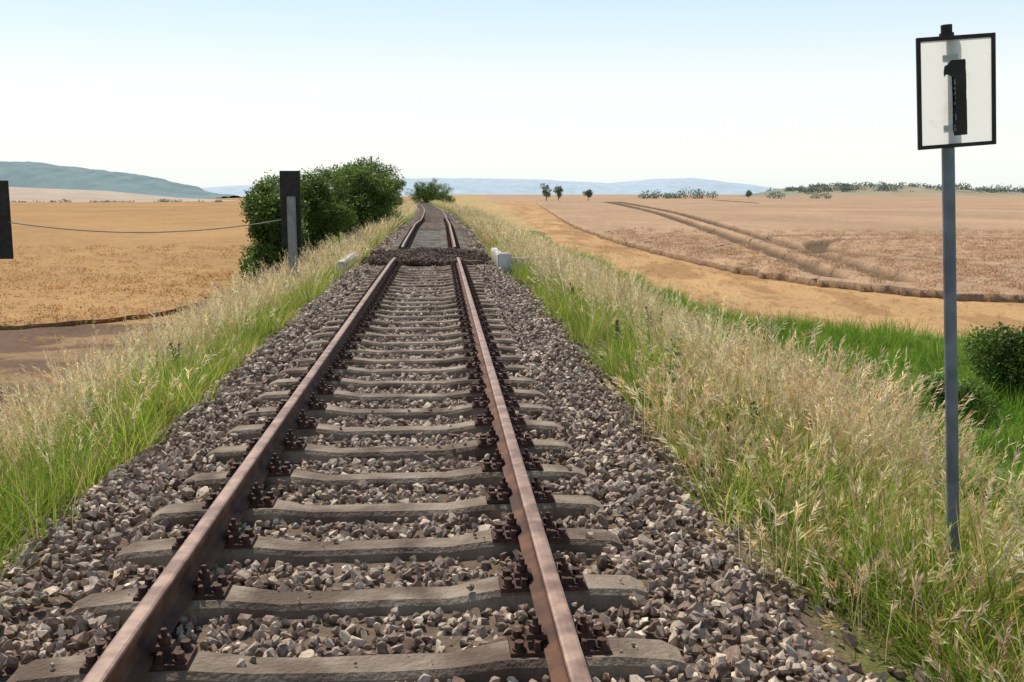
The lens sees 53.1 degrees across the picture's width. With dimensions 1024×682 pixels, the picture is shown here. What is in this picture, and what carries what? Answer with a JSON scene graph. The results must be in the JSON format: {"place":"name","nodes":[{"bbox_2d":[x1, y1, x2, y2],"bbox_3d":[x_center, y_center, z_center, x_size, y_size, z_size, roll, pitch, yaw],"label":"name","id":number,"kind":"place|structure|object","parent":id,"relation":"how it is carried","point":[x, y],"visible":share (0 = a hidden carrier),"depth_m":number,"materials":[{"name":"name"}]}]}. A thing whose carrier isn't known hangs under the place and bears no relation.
{"place":"outdoors","nodes":[
{"label":"outdoors","id":0,"kind":"place"},
{"bbox_2d":[0,161,242,198],"bbox_3d":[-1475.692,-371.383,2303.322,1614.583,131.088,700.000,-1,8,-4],"label":"hill","id":1,"kind":"structure","parent":0,"point":[27,174],"depth_m":2276.25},
{"bbox_2d":[9,187,234,201],"bbox_3d":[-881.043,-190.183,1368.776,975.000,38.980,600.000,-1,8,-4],"label":"field","id":2,"kind":"structure","parent":0,"point":[18,194],"depth_m":1372.95,"materials":[{"name":"beige plant"}]},
{"bbox_2d":[0,202,260,329],"bbox_3d":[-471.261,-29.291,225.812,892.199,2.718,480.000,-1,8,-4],"label":"stubble field","id":3,"kind":"structure","parent":0,"point":[138,216],"depth_m":66.20,"materials":[{"name":"beige plant"}]},
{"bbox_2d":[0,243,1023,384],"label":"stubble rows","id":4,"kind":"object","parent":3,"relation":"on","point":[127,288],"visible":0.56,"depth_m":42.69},
{"bbox_2d":[0,195,1023,681],"bbox_3d":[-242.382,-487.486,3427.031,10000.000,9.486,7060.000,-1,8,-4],"label":"ground","id":5,"kind":"structure","parent":0,"point":[528,211],"depth_m":23.23,"materials":[{"name":"soil"}]},
{"bbox_2d":[0,180,13,258],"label":"marker board","id":6,"kind":"object","parent":5,"relation":"on","point":[6,246],"visible":1,"depth_m":20.88,"materials":[{"name":"black paint"}]},
{"bbox_2d":[10,219,280,232],"bbox_3d":[-7.562,-2.376,21.218,5.460,0.271,0.022,-1,8,-7],"label":"wire","id":7,"kind":"object","parent":6,"relation":"attached to","point":[146,232],"visible":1,"depth_m":21.23,"materials":[{"name":"grey paint"}]},
{"bbox_2d":[11,198,222,201],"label":"distant hedge","id":8,"kind":"object","parent":5,"relation":"on","point":[160,200],"visible":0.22,"depth_m":1143.15,"materials":[{"name":"green plant"}]},
{"bbox_2d":[235,177,309,292],"bbox_3d":[-6.605,-2.542,28.103,1.986,3.885,2.776,-1,8,-4],"label":"bush","id":9,"kind":"object","parent":5,"relation":"on","point":[261,204],"visible":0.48,"depth_m":27.61,"materials":[{"name":"green plant"}]},
{"bbox_2d":[238,170,313,269],"bbox_3d":[-7.086,-3.071,31.036,2.610,4.186,3.080,-1,8,-4],"label":"bush","id":10,"kind":"object","parent":5,"relation":"on","point":[275,181],"visible":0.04,"depth_m":30.74,"materials":[{"name":"green plant"}]},
{"bbox_2d":[279,171,301,283],"bbox_3d":[-4.651,-1.994,21.584,0.420,3.150,0.220,-1,8,-4],"label":"marker board","id":11,"kind":"object","parent":5,"relation":"on","point":[290,209],"visible":0.91,"depth_m":21.47,"materials":[{"name":"black paint"}]},
{"bbox_2d":[277,167,357,250],"bbox_3d":[-6.883,-3.923,35.355,3.238,4.148,3.465,-1,8,-4],"label":"bush","id":12,"kind":"object","parent":5,"relation":"on","point":[317,195],"visible":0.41,"depth_m":34.67,"materials":[{"name":"green plant"}]},
{"bbox_2d":[305,236,344,253],"bbox_3d":[-5.391,-2.510,30.543,1.533,1.241,1.115,-1,8,-4],"label":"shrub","id":13,"kind":"object","parent":5,"relation":"on","point":[338,239],"visible":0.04,"depth_m":30.36,"materials":[{"name":"plant"}]},
{"bbox_2d":[307,250,345,265],"bbox_3d":[-4.791,-1.907,26.732,1.192,0.943,1.154,-1,8,-4],"label":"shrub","id":14,"kind":"object","parent":5,"relation":"on","point":[331,256],"visible":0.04,"depth_m":26.81,"materials":[{"name":"plant"}]},
{"bbox_2d":[301,165,363,240],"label":"bush","id":15,"kind":"object","parent":5,"relation":"on","point":[334,177],"visible":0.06,"depth_m":40.85,"materials":[{"name":"green plant"}]},
{"bbox_2d":[6,202,686,681],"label":"railway track","id":16,"kind":"structure","parent":5,"relation":"on","point":[554,644],"depth_m":4.94,"materials":[{"name":"concrete"}]},
{"bbox_2d":[329,161,402,233],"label":"bush","id":17,"kind":"object","parent":5,"relation":"on","point":[366,194],"visible":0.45,"depth_m":47.58,"materials":[{"name":"green plant"}]},
{"bbox_2d":[329,156,404,224],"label":"bush","id":18,"kind":"object","parent":5,"relation":"on","point":[377,168],"visible":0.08,"depth_m":55.58,"materials":[{"name":"green plant"}]},
{"bbox_2d":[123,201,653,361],"bbox_3d":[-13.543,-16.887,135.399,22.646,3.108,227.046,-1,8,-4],"label":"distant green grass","id":19,"kind":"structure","parent":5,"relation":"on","point":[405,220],"depth_m":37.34,"materials":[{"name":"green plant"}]},
{"bbox_2d":[391,179,406,203],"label":"bush","id":20,"kind":"object","parent":5,"relation":"on","point":[403,183],"visible":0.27,"depth_m":174.43,"materials":[{"name":"green plant"}]},
{"bbox_2d":[404,188,425,200],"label":"bush","id":21,"kind":"object","parent":5,"relation":"on","point":[408,192],"visible":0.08,"depth_m":258.36,"materials":[{"name":"green plant"}]},
{"bbox_2d":[122,199,712,356],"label":"distant dry grass","id":22,"kind":"structure","parent":5,"relation":"on","point":[483,222],"depth_m":35.12,"materials":[{"name":"beige plant"}]},
{"bbox_2d":[410,180,438,202],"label":"bush","id":23,"kind":"object","parent":5,"relation":"on","point":[430,192],"visible":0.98,"depth_m":186.66,"materials":[{"name":"green plant"}]},
{"bbox_2d":[360,246,493,265],"bbox_3d":[-2.195,-2.256,26.658,3.244,0.354,4.896,-1,8,-4],"label":"bridge rubble","id":24,"kind":"object","parent":5,"relation":"on","point":[424,256],"visible":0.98,"depth_m":25.61,"materials":[{"name":"grey gravel"}]},
{"bbox_2d":[420,177,449,202],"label":"bush","id":25,"kind":"object","parent":5,"relation":"on","point":[442,196],"visible":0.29,"depth_m":197.22,"materials":[{"name":"green plant"}]},
{"bbox_2d":[336,248,544,275],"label":"railway bridge","id":26,"kind":"structure","parent":5,"relation":"on","point":[502,259],"depth_m":24.87,"materials":[{"name":"concrete"}]},
{"bbox_2d":[437,183,456,202],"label":"bush","id":27,"kind":"object","parent":5,"relation":"on","point":[447,191],"visible":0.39,"depth_m":218.49,"materials":[{"name":"green plant"}]},
{"bbox_2d":[0,210,930,681],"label":"ballast stones","id":28,"kind":"object","parent":5,"relation":"on","point":[516,304],"visible":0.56,"depth_m":5.28,"materials":[{"name":"grey gravel"}]},
{"bbox_2d":[0,238,1023,681],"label":"green grass","id":29,"kind":"structure","parent":5,"relation":"on","point":[38,494],"depth_m":6.14,"materials":[{"name":"green plant"}]},
{"bbox_2d":[0,226,1023,681],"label":"tall dry grass","id":30,"kind":"structure","parent":5,"relation":"on","point":[830,392],"depth_m":8.59,"materials":[{"name":"beige plant"}]},
{"bbox_2d":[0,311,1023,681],"bbox_3d":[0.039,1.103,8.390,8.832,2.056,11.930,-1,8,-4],"label":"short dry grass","id":31,"kind":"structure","parent":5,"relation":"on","point":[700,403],"depth_m":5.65,"materials":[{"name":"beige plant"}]},
{"bbox_2d":[35,229,995,506],"bbox_3d":[-1.430,-0.642,21.890,13.082,2.800,35.573,-1,8,-4],"label":"tall weed","id":32,"kind":"object","parent":5,"relation":"on","point":[677,353],"visible":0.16,"depth_m":9.02,"materials":[{"name":"plant"}]},
{"bbox_2d":[540,183,551,200],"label":"tree","id":33,"kind":"object","parent":5,"relation":"on","point":[546,193],"visible":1,"depth_m":496.70,"materials":[{"name":"green plant"}]},
{"bbox_2d":[528,261,572,283],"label":"grass","id":34,"kind":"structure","parent":5,"relation":"on","point":[546,274],"depth_m":22.03,"materials":[{"name":"plant"}]},
{"bbox_2d":[553,186,563,200],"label":"tree","id":35,"kind":"object","parent":5,"relation":"on","point":[558,191],"visible":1,"depth_m":502.13,"materials":[{"name":"green plant"}]},
{"bbox_2d":[582,189,592,200],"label":"tree","id":36,"kind":"object","parent":5,"relation":"on","point":[589,193],"visible":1,"depth_m":497.62,"materials":[{"name":"green plant"}]},
{"bbox_2d":[638,187,831,198],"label":"distant tree row","id":37,"kind":"object","parent":5,"relation":"on","point":[675,196],"visible":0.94,"depth_m":704.78,"materials":[{"name":"green plant"}]},
{"bbox_2d":[745,190,751,196],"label":"tree","id":38,"kind":"object","parent":5,"relation":"on","point":[748,193],"visible":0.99,"depth_m":704.84,"materials":[{"name":"green plant"}]},
{"bbox_2d":[559,248,1023,492],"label":"green reeds","id":39,"kind":"object","parent":5,"relation":"on","point":[875,341],"visible":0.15,"depth_m":24.25,"materials":[{"name":"green plant"}]},
{"bbox_2d":[766,181,1023,193],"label":"distant village trees","id":40,"kind":"object","parent":5,"relation":"on","point":[825,187],"visible":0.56,"depth_m":1251.89,"materials":[{"name":"green plant"}]},
{"bbox_2d":[916,24,995,605],"bbox_3d":[2.031,0.118,4.681,0.352,3.035,0.076,-5,8,-3],"label":"kilometre sign","id":41,"kind":"object","parent":5,"relation":"on","point":[956,88],"visible":0.96,"depth_m":4.49,"materials":[{"name":"white metal"}]},
{"bbox_2d":[917,372,1002,424],"bbox_3d":[8.071,1.079,18.406,1.419,1.052,1.672,-1,8,-4],"label":"shrub","id":42,"kind":"object","parent":5,"relation":"on","point":[978,391],"visible":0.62,"depth_m":18.09,"materials":[{"name":"green plant"}]},
{"bbox_2d":[912,463,1023,543],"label":"grass","id":43,"kind":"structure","parent":5,"relation":"on","point":[976,489],"depth_m":6.79,"materials":[{"name":"plant"}]},
{"bbox_2d":[960,320,1023,404],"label":"shrub","id":44,"kind":"object","parent":5,"relation":"on","point":[991,357],"visible":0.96,"depth_m":19.77,"materials":[{"name":"green plant"}]},
{"bbox_2d":[0,0,1023,188],"label":"sky","id":45,"kind":"structure","parent":0,"point":[782,94],"materials":[{"name":"white"}]},
{"bbox_2d":[201,178,1016,196],"bbox_3d":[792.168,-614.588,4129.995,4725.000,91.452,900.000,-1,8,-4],"label":"hill","id":46,"kind":"structure","parent":0,"point":[476,186],"depth_m":3919.48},
{"bbox_2d":[536,197,1023,302],"bbox_3d":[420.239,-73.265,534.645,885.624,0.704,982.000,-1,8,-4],"label":"wheat field","id":47,"kind":"structure","parent":0,"point":[727,217],"depth_m":105.28,"materials":[{"name":"beige plant"}]},
{"bbox_2d":[602,227,1023,301],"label":"wheat ears","id":48,"kind":"object","parent":47,"relation":"on","point":[982,249],"visible":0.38,"depth_m":60.08,"materials":[{"name":"beige plant"}]},
{"bbox_2d":[738,185,1023,196],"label":"hill","id":49,"kind":"structure","parent":0,"point":[904,191],"depth_m":1208.80,"materials":[{"name":"beige soil"}]}
]}

